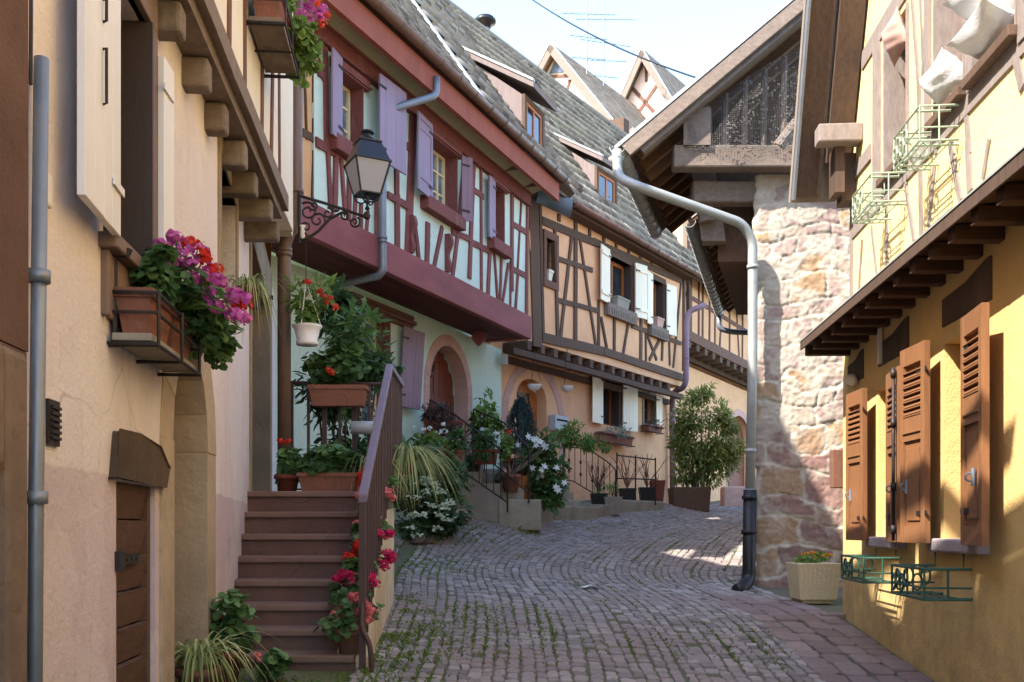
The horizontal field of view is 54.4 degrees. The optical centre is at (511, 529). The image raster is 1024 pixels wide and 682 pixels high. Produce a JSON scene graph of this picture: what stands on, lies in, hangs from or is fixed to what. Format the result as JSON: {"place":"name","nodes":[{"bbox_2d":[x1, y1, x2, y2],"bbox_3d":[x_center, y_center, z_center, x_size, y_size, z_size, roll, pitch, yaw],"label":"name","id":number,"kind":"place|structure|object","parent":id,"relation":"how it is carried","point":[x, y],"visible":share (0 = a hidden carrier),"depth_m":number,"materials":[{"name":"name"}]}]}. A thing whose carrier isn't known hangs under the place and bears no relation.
{"place":"outdoors","nodes":[
{"label":"outdoors","id":0,"kind":"place"},
{"bbox_2d":[238,500,925,681],"bbox_3d":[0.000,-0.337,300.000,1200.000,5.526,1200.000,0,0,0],"label":"ground","id":1,"kind":"structure","parent":0,"point":[408,547],"depth_m":8.72,"materials":[{"name":"stone"}]},
{"bbox_2d":[0,0,27,681],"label":"brown house","id":2,"kind":"structure","parent":1,"relation":"on","point":[13,286],"depth_m":2.95,"materials":[{"name":"paint"}]},
{"bbox_2d":[26,0,303,681],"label":"cream house","id":3,"kind":"structure","parent":1,"relation":"on","point":[149,121],"depth_m":4.52,"materials":[{"name":"paint"}]},
{"bbox_2d":[77,0,174,328],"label":"window","id":4,"kind":"structure","parent":3,"relation":"in","point":[126,99],"depth_m":4.20,"materials":[{"name":"brown paint"}]},
{"bbox_2d":[108,428,170,681],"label":"cellar door","id":5,"kind":"structure","parent":3,"relation":"in","point":[135,457],"depth_m":4.42,"materials":[{"name":"brown wood"}]},
{"bbox_2d":[106,248,201,376],"bbox_3d":[-1.554,-0.933,4.389,0.203,0.401,0.842,0,0,-6],"label":"window box rack","id":6,"kind":"object","parent":3,"relation":"attached to","point":[153,350],"depth_m":4.15,"materials":[{"name":"black metal"}]},
{"bbox_2d":[113,228,252,370],"bbox_3d":[-1.493,-1.072,4.616,0.558,0.570,1.219,0,0,-16],"label":"geranium box","id":7,"kind":"object","parent":6,"relation":"on","point":[197,302],"visible":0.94,"depth_m":4.42,"materials":[{"name":"ceramic"}]},
{"bbox_2d":[217,137,238,326],"bbox_3d":[-1.982,-2.013,6.793,0.115,1.019,1.265,0,0,-10],"label":"window","id":8,"kind":"structure","parent":3,"relation":"in","point":[228,175],"depth_m":6.74,"materials":[{"name":"brown glass"}]},
{"bbox_2d":[226,273,290,344],"bbox_3d":[-1.890,-1.520,6.946,0.641,0.579,0.595,0,0,0],"label":"spider plant","id":9,"kind":"object","parent":3,"relation":"on","point":[249,285],"visible":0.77,"depth_m":6.91,"materials":[{"name":"green plant"}]},
{"bbox_2d":[249,242,272,490],"bbox_3d":[-2.511,-1.635,9.945,0.400,2.630,3.212,0,0,-10],"label":"door","id":10,"kind":"structure","parent":3,"relation":"in","point":[260,347],"depth_m":11.21,"materials":[{"name":"wood"}]},
{"bbox_2d":[246,0,330,90],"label":"geranium box","id":11,"kind":"object","parent":3,"relation":"attached to","point":[288,44],"visible":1,"depth_m":6.83,"materials":[{"name":"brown wood"}]},
{"bbox_2d":[298,129,391,278],"bbox_3d":[-1.491,-2.924,8.891,0.800,1.348,0.402,0,0,-17],"label":"street lamp","id":12,"kind":"object","parent":3,"relation":"attached to","point":[366,165],"visible":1,"depth_m":8.89,"materials":[{"name":"metal"}]},
{"bbox_2d":[279,269,339,346],"bbox_3d":[-1.829,-2.013,9.002,0.574,0.711,0.416,0,0,0],"label":"hanging basket","id":13,"kind":"object","parent":12,"relation":"hanging from","point":[306,326],"visible":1,"depth_m":8.93,"materials":[{"name":"white plastic"}]},
{"bbox_2d":[175,627,282,681],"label":"spider plant","id":14,"kind":"object","parent":1,"relation":"on","point":[197,655],"visible":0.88,"depth_m":5.44,"materials":[{"name":"green plant"}]},
{"bbox_2d":[208,589,293,681],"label":"geranium pot","id":15,"kind":"object","parent":1,"relation":"on","point":[232,605],"visible":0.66,"depth_m":5.95,"materials":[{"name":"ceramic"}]},
{"bbox_2d":[265,16,313,267],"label":"orange house","id":16,"kind":"structure","parent":1,"relation":"on","point":[308,121],"depth_m":11.89,"materials":[{"name":"paint"}]},
{"bbox_2d":[234,491,393,670],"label":"staircase","id":17,"kind":"structure","parent":1,"relation":"on","point":[295,545],"depth_m":7.55,"materials":[{"name":"paint"}]},
{"bbox_2d":[274,438,302,490],"bbox_3d":[-1.925,-0.558,8.636,0.293,0.471,0.283,0,0,0],"label":"geranium pot","id":18,"kind":"object","parent":17,"relation":"on","point":[285,477],"visible":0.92,"depth_m":8.58,"materials":[{"name":"ceramic"}]},
{"bbox_2d":[294,444,364,490],"bbox_3d":[-1.567,-0.535,8.602,0.636,0.427,0.350,0,0,0],"label":"geranium trough","id":19,"kind":"object","parent":17,"relation":"on","point":[319,470],"visible":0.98,"depth_m":8.53,"materials":[{"name":"ceramic"}]},
{"bbox_2d":[291,381,381,489],"bbox_3d":[-1.705,-0.865,9.420,0.988,1.089,0.032,0,0,0],"label":"landing railing","id":20,"kind":"object","parent":17,"relation":"on","point":[324,424],"visible":0.44,"depth_m":9.41,"materials":[{"name":"brown paint"}]},
{"bbox_2d":[300,294,392,406],"bbox_3d":[-1.599,-1.693,9.407,0.788,1.087,0.645,0,0,-28],"label":"flower box","id":21,"kind":"object","parent":20,"relation":"attached to","point":[344,362],"visible":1,"depth_m":9.28,"materials":[{"name":"ceramic"}]},
{"bbox_2d":[350,421,373,433],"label":"flower box","id":22,"kind":"object","parent":20,"relation":"attached to","point":[360,427],"visible":0.66,"depth_m":9.20,"materials":[{"name":"grey plastic"}]},
{"bbox_2d":[313,587,385,653],"bbox_3d":[-1.063,0.594,6.523,0.468,0.435,0.289,0,0,-38],"label":"geranium pot","id":23,"kind":"object","parent":17,"relation":"on","point":[343,630],"visible":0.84,"depth_m":6.46,"materials":[{"name":"ceramic"}]},
{"bbox_2d":[328,568,380,614],"bbox_3d":[-1.084,0.467,6.828,0.375,0.406,0.271,0,0,0],"label":"geranium pot","id":24,"kind":"object","parent":17,"relation":"on","point":[348,579],"visible":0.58,"depth_m":6.80,"materials":[{"name":"plant"}]},
{"bbox_2d":[340,539,377,573],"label":"geranium pot","id":25,"kind":"object","parent":17,"relation":"on","point":[353,560],"visible":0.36,"depth_m":7.04,"materials":[{"name":"plant"}]},
{"bbox_2d":[349,516,394,540],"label":"geranium pot","id":26,"kind":"object","parent":17,"relation":"on","point":[385,525],"visible":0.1,"depth_m":7.62,"materials":[{"name":"ceramic"}]},
{"bbox_2d":[349,529,396,571],"bbox_3d":[-1.032,0.173,7.404,0.359,0.389,0.262,0,0,0],"label":"geranium pot","id":27,"kind":"object","parent":17,"relation":"on","point":[391,556],"visible":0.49,"depth_m":7.35,"materials":[{"name":"ceramic"}]},
{"bbox_2d":[329,449,419,531],"bbox_3d":[-1.198,-0.303,8.737,0.972,0.784,0.971,0,0,35],"label":"spider plant","id":28,"kind":"object","parent":17,"relation":"on","point":[357,468],"visible":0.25,"depth_m":8.62,"materials":[{"name":"green plant"}]},
{"bbox_2d":[354,485,396,514],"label":"geranium pot","id":29,"kind":"object","parent":17,"relation":"on","point":[388,492],"visible":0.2,"depth_m":7.92,"materials":[{"name":"ceramic"}]},
{"bbox_2d":[356,468,399,493],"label":"geranium pot","id":30,"kind":"object","parent":17,"relation":"on","point":[395,480],"visible":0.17,"depth_m":8.22,"materials":[{"name":"ceramic"}]},
{"bbox_2d":[358,364,403,672],"bbox_3d":[-1.006,-0.240,7.876,0.114,2.304,3.092,0,0,-3],"label":"stair railing","id":31,"kind":"object","parent":17,"relation":"on","point":[386,436],"visible":0.95,"depth_m":7.26,"materials":[{"name":"paint"}]},
{"bbox_2d":[354,443,471,514],"bbox_3d":[-0.962,-0.412,8.904,1.270,0.694,1.272,0,0,0],"label":"spider plant","id":32,"kind":"object","parent":17,"relation":"on","point":[408,457],"visible":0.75,"depth_m":8.71,"materials":[{"name":"green plant"}]},
{"bbox_2d":[291,273,427,551],"bbox_3d":[-1.583,-1.010,10.225,1.473,3.251,0.719,0,0,0],"label":"climbing shrub","id":33,"kind":"object","parent":1,"relation":"on","point":[377,362],"visible":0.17,"depth_m":10.14,"materials":[{"name":"green plant"}]},
{"bbox_2d":[271,0,582,520],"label":"green house","id":34,"kind":"structure","parent":1,"relation":"on","point":[430,257],"depth_m":14.97,"materials":[{"name":"green paint"}]},
{"bbox_2d":[330,47,406,174],"bbox_3d":[-1.972,-5.304,12.899,0.438,1.269,1.644,0,0,29],"label":"window","id":35,"kind":"structure","parent":34,"relation":"in","point":[348,86],"depth_m":12.95,"materials":[{"name":"beige paint"}]},
{"bbox_2d":[344,292,424,420],"bbox_3d":[-2.043,-2.466,15.001,0.427,1.832,2.333,0,0,23],"label":"window","id":36,"kind":"structure","parent":34,"relation":"in","point":[413,341],"depth_m":15.49,"materials":[{"name":"purple paint"}]},
{"bbox_2d":[430,351,453,475],"bbox_3d":[-1.369,-2.025,17.223,0.095,2.250,1.458,0,0,23],"label":"arched door","id":37,"kind":"structure","parent":34,"relation":"in","point":[441,383],"depth_m":17.45,"materials":[{"name":"brown wood"}]},
{"bbox_2d":[417,111,472,231],"bbox_3d":[-1.161,-5.280,14.875,0.441,1.260,1.703,0,0,25],"label":"window","id":38,"kind":"structure","parent":34,"relation":"in","point":[437,158],"depth_m":15.24,"materials":[{"name":"beige paint"}]},
{"bbox_2d":[429,399,507,511],"bbox_3d":[-0.677,-1.157,15.903,1.476,1.753,0.036,0,0,-34],"label":"door railing","id":39,"kind":"object","parent":34,"relation":"attached to","point":[458,417],"depth_m":16.00,"materials":[{"name":"black metal"}]},
{"bbox_2d":[411,422,450,458],"bbox_3d":[-1.262,-1.315,15.232,0.634,0.625,0.530,0,0,0],"label":"flower box","id":40,"kind":"object","parent":39,"relation":"attached to","point":[433,436],"visible":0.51,"depth_m":15.20,"materials":[{"name":"ceramic"}]},
{"bbox_2d":[418,401,465,436],"bbox_3d":[-1.119,-1.772,15.856,0.770,0.609,0.483,0,0,0],"label":"flower box","id":41,"kind":"object","parent":39,"relation":"attached to","point":[448,426],"visible":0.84,"depth_m":15.78,"materials":[{"name":"plant"}]},
{"bbox_2d":[444,427,467,464],"bbox_3d":[-0.891,-1.320,15.637,0.424,0.600,0.488,0,0,0],"label":"flower box","id":42,"kind":"object","parent":39,"relation":"attached to","point":[456,439],"visible":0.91,"depth_m":15.55,"materials":[{"name":"ceramic"}]},
{"bbox_2d":[466,427,499,464],"bbox_3d":[-0.476,-1.372,16.266,0.557,0.605,0.465,0,0,0],"label":"flower box","id":43,"kind":"object","parent":39,"relation":"attached to","point":[485,432],"visible":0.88,"depth_m":16.18,"materials":[{"name":"ceramic"}]},
{"bbox_2d":[471,331,485,345],"bbox_3d":[-0.589,-3.418,17.600,0.260,0.340,0.160,0,0,0],"label":"hanging ornament","id":44,"kind":"object","parent":34,"relation":"hanging from","point":[478,338],"visible":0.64,"depth_m":17.54,"materials":[{"name":"red paint"}]},
{"bbox_2d":[487,175,511,259],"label":"window","id":45,"kind":"structure","parent":34,"relation":"in","point":[497,191],"depth_m":16.78,"materials":[{"name":"purple paint"}]},
{"bbox_2d":[392,440,474,541],"bbox_3d":[-1.303,-0.493,14.468,1.570,1.615,1.131,0,0,0],"label":"hydrangea bush","id":46,"kind":"object","parent":1,"relation":"on","point":[446,519],"visible":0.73,"depth_m":14.31,"materials":[{"name":"green plant"}]},
{"bbox_2d":[453,457,540,530],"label":"stone steps","id":47,"kind":"structure","parent":1,"relation":"on","point":[487,505],"depth_m":16.47,"materials":[{"name":"stone"}]},
{"bbox_2d":[464,446,480,471],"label":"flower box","id":48,"kind":"object","parent":47,"relation":"on","point":[475,466],"visible":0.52,"depth_m":16.60,"materials":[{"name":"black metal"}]},
{"bbox_2d":[464,386,506,472],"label":"shrub","id":49,"kind":"object","parent":47,"relation":"on","point":[485,408],"visible":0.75,"depth_m":17.15,"materials":[{"name":"green plant"}]},
{"bbox_2d":[473,409,528,502],"bbox_3d":[-0.189,-1.239,16.576,1.161,1.628,0.033,0,0,35],"label":"door railing","id":50,"kind":"object","parent":47,"relation":"on","point":[480,412],"depth_m":16.41,"materials":[{"name":"black metal"}]},
{"bbox_2d":[498,429,514,462],"bbox_3d":[-0.098,-1.365,16.313,0.337,0.558,0.459,0,0,0],"label":"flower box","id":51,"kind":"object","parent":50,"relation":"attached to","point":[506,447],"visible":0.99,"depth_m":16.24,"materials":[{"name":"ceramic"}]},
{"bbox_2d":[494,438,557,491],"bbox_3d":[0.214,-1.084,16.717,1.135,0.901,0.703,0,0,0],"label":"shrub pot","id":52,"kind":"object","parent":47,"relation":"on","point":[512,486],"visible":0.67,"depth_m":16.62,"materials":[{"name":"ceramic"}]},
{"bbox_2d":[535,474,578,505],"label":"stone steps","id":53,"kind":"structure","parent":1,"relation":"on","point":[568,496],"depth_m":19.93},
{"bbox_2d":[549,419,615,487],"bbox_3d":[1.350,-1.469,19.714,1.444,1.470,0.637,0,0,0],"label":"standard shrub","id":54,"kind":"object","parent":53,"relation":"on","point":[567,430],"visible":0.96,"depth_m":19.63,"materials":[{"name":"green plant"}]},
{"bbox_2d":[446,0,706,503],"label":"peach house","id":55,"kind":"structure","parent":1,"relation":"on","point":[594,246],"depth_m":22.59,"materials":[{"name":"paint"}]},
{"bbox_2d":[516,381,536,498],"bbox_3d":[0.175,-1.850,20.680,0.160,2.500,1.183,0,0,33],"label":"arched door","id":56,"kind":"structure","parent":55,"relation":"in","point":[523,391],"depth_m":20.79,"materials":[{"name":"orange wood"}]},
{"bbox_2d":[543,229,558,290],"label":"window","id":57,"kind":"structure","parent":55,"relation":"in","point":[547,235],"depth_m":20.07,"materials":[{"name":"brown wood"}]},
{"bbox_2d":[549,415,567,431],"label":"letter box","id":58,"kind":"object","parent":55,"relation":"attached to","point":[556,421],"visible":0.73,"depth_m":21.08,"materials":[{"name":"grey plastic"}]},
{"bbox_2d":[563,447,616,496],"bbox_3d":[1.632,-1.065,21.050,0.060,1.448,1.544,0,0,-43],"label":"railing","id":59,"kind":"object","parent":55,"relation":"attached to","point":[580,474],"depth_m":20.98,"materials":[{"name":"black metal"}]},
{"bbox_2d":[532,0,695,77],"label":"overhead cable","id":60,"kind":"object","parent":55,"relation":"attached to","point":[661,65],"visible":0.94,"depth_m":19.81,"materials":[{"name":"black metal"}]},
{"bbox_2d":[593,425,635,446],"bbox_3d":[2.415,-2.244,23.367,1.594,0.502,1.002,0,0,-29],"label":"window box","id":61,"kind":"object","parent":55,"relation":"attached to","point":[620,438],"visible":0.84,"depth_m":23.16,"materials":[{"name":"ceramic"}]},
{"bbox_2d":[592,376,637,431],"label":"window","id":62,"kind":"structure","parent":55,"relation":"in","point":[606,404],"depth_m":23.92,"materials":[{"name":"white wood"}]},
{"bbox_2d":[611,295,629,309],"bbox_3d":[2.485,-5.165,22.708,0.172,0.220,0.632,0,0,33],"label":"sill trough","id":63,"kind":"object","parent":55,"relation":"on","point":[620,301],"visible":0.91,"depth_m":22.57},
{"bbox_2d":[600,244,647,325],"bbox_3d":[2.406,-5.517,22.689,0.454,1.524,2.244,0,0,34],"label":"window","id":64,"kind":"structure","parent":55,"relation":"in","point":[615,279],"depth_m":23.07,"materials":[{"name":"white wood"}]},
{"bbox_2d":[642,390,661,426],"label":"window","id":65,"kind":"structure","parent":55,"relation":"in","point":[657,406],"depth_m":25.56,"materials":[{"name":"white paint"}]},
{"bbox_2d":[641,417,665,434],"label":"window box","id":66,"kind":"object","parent":55,"relation":"attached to","point":[648,426],"visible":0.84,"depth_m":25.03,"materials":[{"name":"ceramic"}]},
{"bbox_2d":[647,271,676,341],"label":"window","id":67,"kind":"structure","parent":55,"relation":"in","point":[661,299],"depth_m":24.72,"materials":[{"name":"white wood"}]},
{"bbox_2d":[552,505,600,519],"bbox_3d":[1.066,-0.203,19.337,0.550,0.499,2.028,0,0,30],"label":"kerb stone","id":68,"kind":"object","parent":1,"relation":"on","point":[576,512],"visible":0.29,"depth_m":19.16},
{"bbox_2d":[537,43,645,133],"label":"gabled house","id":69,"kind":"structure","parent":1,"relation":"on","point":[605,100],"depth_m":32.08,"materials":[{"name":"white paint"}]},
{"bbox_2d":[562,0,615,74],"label":"tv aerial","id":70,"kind":"object","parent":69,"relation":"attached to","point":[587,35],"visible":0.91,"depth_m":32.98,"materials":[{"name":"metal"}]},
{"bbox_2d":[576,0,636,85],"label":"tv aerial","id":71,"kind":"object","parent":69,"relation":"attached to","point":[603,19],"visible":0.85,"depth_m":33.98,"materials":[{"name":"metal"}]},
{"bbox_2d":[579,504,611,516],"bbox_3d":[1.802,-0.271,20.595,0.500,0.477,0.948,0,0,30],"label":"kerb stone","id":72,"kind":"object","parent":1,"relation":"on","point":[605,510],"visible":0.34,"depth_m":20.23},
{"bbox_2d":[620,49,685,118],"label":"gabled house","id":73,"kind":"structure","parent":1,"relation":"on","point":[649,89],"depth_m":36.24,"materials":[{"name":"paint"}]},
{"bbox_2d":[629,127,755,501],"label":"timbered house","id":74,"kind":"structure","parent":1,"relation":"on","point":[718,357],"depth_m":29.50,"materials":[{"name":"beige paint"}]},
{"bbox_2d":[729,417,743,485],"bbox_3d":[7.193,-2.150,32.536,0.100,3.100,2.449,0,0,29],"label":"arched door","id":75,"kind":"structure","parent":74,"relation":"in","point":[738,479],"depth_m":33.00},
{"bbox_2d":[662,381,745,511],"bbox_3d":[4.663,-2.000,24.042,2.119,3.173,1.283,0,0,0],"label":"laurel bush","id":76,"kind":"object","parent":1,"relation":"on","point":[713,455],"visible":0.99,"depth_m":23.87,"materials":[{"name":"green plant"}]},
{"bbox_2d":[608,0,849,591],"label":"stone shed","id":77,"kind":"structure","parent":1,"relation":"on","point":[711,145],"depth_m":11.27,"materials":[{"name":"beige stone"}]},
{"bbox_2d":[684,215,747,334],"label":"roof","id":78,"kind":"structure","parent":77,"relation":"attached to","point":[706,257],"depth_m":17.30,"materials":[{"name":"tile"}]},
{"bbox_2d":[785,550,840,603],"bbox_3d":[3.082,0.481,10.246,0.486,0.545,0.456,0,0,0],"label":"concrete planter","id":79,"kind":"object","parent":1,"relation":"on","point":[812,578],"visible":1,"depth_m":10.06,"materials":[{"name":"beige concrete"}]},
{"bbox_2d":[709,593,933,681],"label":"paved edge","id":80,"kind":"object","parent":1,"relation":"on","point":[883,664],"visible":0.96,"depth_m":7.87,"materials":[{"name":"pink stone"}]},
{"bbox_2d":[788,0,1023,681],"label":"yellow house","id":81,"kind":"structure","parent":1,"relation":"on","point":[920,329],"depth_m":6.58,"materials":[{"name":"paint"}]},
{"bbox_2d":[840,548,901,583],"bbox_3d":[2.773,0.251,7.676,0.309,0.296,0.744,0,0,6],"label":"flower rack","id":82,"kind":"object","parent":81,"relation":"attached to","point":[847,569],"visible":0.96,"depth_m":7.75,"materials":[{"name":"green metal"}]},
{"bbox_2d":[845,366,906,548],"bbox_3d":[2.975,-0.502,7.727,0.477,1.295,1.517,0,0,6],"label":"window","id":83,"kind":"structure","parent":81,"relation":"in","point":[856,401],"depth_m":8.08,"materials":[{"name":"orange wood"}]},
{"bbox_2d":[852,167,905,223],"bbox_3d":[2.690,-2.470,7.283,0.267,0.314,0.525,0,0,4],"label":"flower rack","id":84,"kind":"object","parent":81,"relation":"attached to","point":[860,201],"visible":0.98,"depth_m":7.29,"materials":[{"name":"green metal"}]},
{"bbox_2d":[880,6,904,66],"bbox_3d":[2.792,-3.580,7.242,0.144,0.260,0.406,0,0,0],"label":"cushion","id":85,"kind":"object","parent":81,"relation":"hanging from","point":[892,33],"visible":0.95,"depth_m":7.17,"materials":[{"name":"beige fabric"}]},
{"bbox_2d":[876,2,909,187],"bbox_3d":[2.875,-3.167,7.296,0.240,1.123,0.602,0,0,4],"label":"window","id":86,"kind":"structure","parent":81,"relation":"in","point":[895,79],"depth_m":7.55,"materials":[{"name":"beige wood"}]},
{"bbox_2d":[892,94,958,170],"bbox_3d":[2.618,-2.515,6.283,0.267,0.324,0.525,0,0,4],"label":"flower rack","id":87,"kind":"object","parent":81,"relation":"attached to","point":[921,141],"visible":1,"depth_m":6.29,"materials":[{"name":"green metal"}]},
{"bbox_2d":[891,552,972,600],"bbox_3d":[2.621,0.276,6.221,0.309,0.296,0.714,0,0,6],"label":"flower rack","id":88,"kind":"object","parent":81,"relation":"attached to","point":[906,582],"visible":0.98,"depth_m":6.25,"materials":[{"name":"green metal"}]},
{"bbox_2d":[917,48,961,103],"bbox_3d":[2.717,-2.803,6.222,0.225,0.245,0.460,0,0,4],"label":"pillow","id":89,"kind":"object","parent":81,"relation":"on","point":[939,80],"visible":0.69,"depth_m":6.11,"materials":[{"name":"white fabric"}]},
{"bbox_2d":[900,302,989,554],"bbox_3d":[2.807,-0.542,6.115,0.477,1.375,1.501,0,0,6],"label":"window","id":90,"kind":"structure","parent":81,"relation":"in","point":[974,539],"depth_m":5.78,"materials":[{"name":"orange wood"}]},
{"bbox_2d":[924,0,966,132],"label":"window","id":91,"kind":"structure","parent":81,"relation":"in","point":[947,23],"depth_m":6.47,"materials":[{"name":"orange wood"}]},
{"bbox_2d":[946,0,1013,58],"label":"pillow","id":92,"kind":"object","parent":81,"relation":"on","point":[988,22],"visible":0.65,"depth_m":5.46,"materials":[{"name":"white fabric"}]},
{"bbox_2d":[942,0,1013,19],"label":"pillow","id":93,"kind":"object","parent":92,"relation":"on","point":[965,9],"visible":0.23,"depth_m":5.69,"materials":[{"name":"white fabric"}]},
{"bbox_2d":[961,0,1017,89],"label":"window","id":94,"kind":"structure","parent":81,"relation":"in","point":[979,67],"depth_m":5.48,"materials":[{"name":"orange wood"}]},
{"bbox_2d":[348,499,825,681],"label":"cobbled road","id":95,"kind":"structure","parent":0,"point":[699,663],"depth_m":9.59,"materials":[{"name":"stone"}]},
{"bbox_2d":[410,535,428,545],"bbox_3d":[-1.310,0.159,14.012,0.236,0.192,0.206,0,0,42],"label":"rock","id":96,"kind":"object","parent":95,"relation":"on","point":[419,540],"visible":0.94,"depth_m":13.95,"materials":[{"name":"stone"}]},
{"bbox_2d":[503,397,536,475],"bbox_3d":[0.153,-1.659,17.607,0.646,1.414,0.659,0,0,0],"label":"dwarf conifer","id":97,"kind":"object","parent":95,"relation":"on","point":[518,408],"visible":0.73,"depth_m":17.44,"materials":[{"name":"green plant"}]},
{"bbox_2d":[512,424,571,515],"bbox_3d":[0.528,-1.030,17.248,1.070,1.616,0.846,0,0,0],"label":"lily bush","id":98,"kind":"object","parent":95,"relation":"on","point":[547,490],"visible":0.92,"depth_m":17.21,"materials":[{"name":"green plant"}]},
{"bbox_2d":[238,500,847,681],"bbox_3d":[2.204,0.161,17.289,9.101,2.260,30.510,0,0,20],"label":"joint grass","id":99,"kind":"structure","parent":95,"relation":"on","point":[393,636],"depth_m":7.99,"materials":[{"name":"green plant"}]},
{"bbox_2d":[541,509,553,522],"bbox_3d":[0.149,-0.116,17.528,0.500,0.504,1.701,0,0,28],"label":"kerb stone","id":100,"kind":"object","parent":95,"relation":"on","point":[546,516],"visible":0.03,"depth_m":17.88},
{"bbox_2d":[583,460,613,503],"bbox_3d":[1.865,-0.925,20.800,0.727,1.048,0.461,0,0,-23],"label":"shrub pot","id":101,"kind":"object","parent":95,"relation":"on","point":[597,497],"visible":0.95,"depth_m":20.70,"materials":[{"name":"plastic"}]},
{"bbox_2d":[603,480,621,514],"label":"shrub pot","id":102,"kind":"object","parent":95,"relation":"on","point":[613,503],"visible":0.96,"depth_m":20.46,"materials":[{"name":"grey stone"}]},
{"bbox_2d":[612,456,648,499],"bbox_3d":[2.621,-1.103,21.977,0.848,1.186,0.496,0,0,12],"label":"shrub pot","id":103,"kind":"object","parent":95,"relation":"on","point":[626,493],"visible":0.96,"depth_m":21.87,"materials":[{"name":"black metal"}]},
{"bbox_2d":[616,453,655,504],"bbox_3d":[2.750,-1.120,22.040,0.882,1.162,0.036,0,0,0],"label":"railing","id":104,"kind":"object","parent":95,"relation":"on","point":[635,478],"visible":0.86,"depth_m":22.03,"materials":[{"name":"black metal"}]},
{"bbox_2d":[620,499,663,512],"bbox_3d":[2.691,-0.388,22.000,0.450,0.500,2.085,0,0,35],"label":"kerb stone","id":105,"kind":"object","parent":95,"relation":"on","point":[629,506],"visible":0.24,"depth_m":21.75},
{"bbox_2d":[631,453,665,500],"bbox_3d":[3.108,-1.133,22.690,0.939,1.185,0.517,0,0,-13],"label":"shrub pot","id":106,"kind":"object","parent":95,"relation":"on","point":[646,493],"visible":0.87,"depth_m":22.56,"materials":[{"name":"black plastic"}]},
{"bbox_2d":[649,473,665,501],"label":"shrub pot","id":107,"kind":"object","parent":95,"relation":"on","point":[660,486],"visible":0.69,"depth_m":23.21,"materials":[{"name":"ceramic"}]},
{"bbox_2d":[720,486,744,505],"bbox_3d":[6.497,-0.800,27.270,1.500,0.750,0.500,0,0,0],"label":"stone bench","id":108,"kind":"object","parent":95,"relation":"on","point":[732,495],"visible":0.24,"depth_m":27.02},
{"bbox_2d":[451,0,786,93],"label":"sky","id":109,"kind":"structure","parent":0,"point":[686,36],"materials":[{"name":"white"}]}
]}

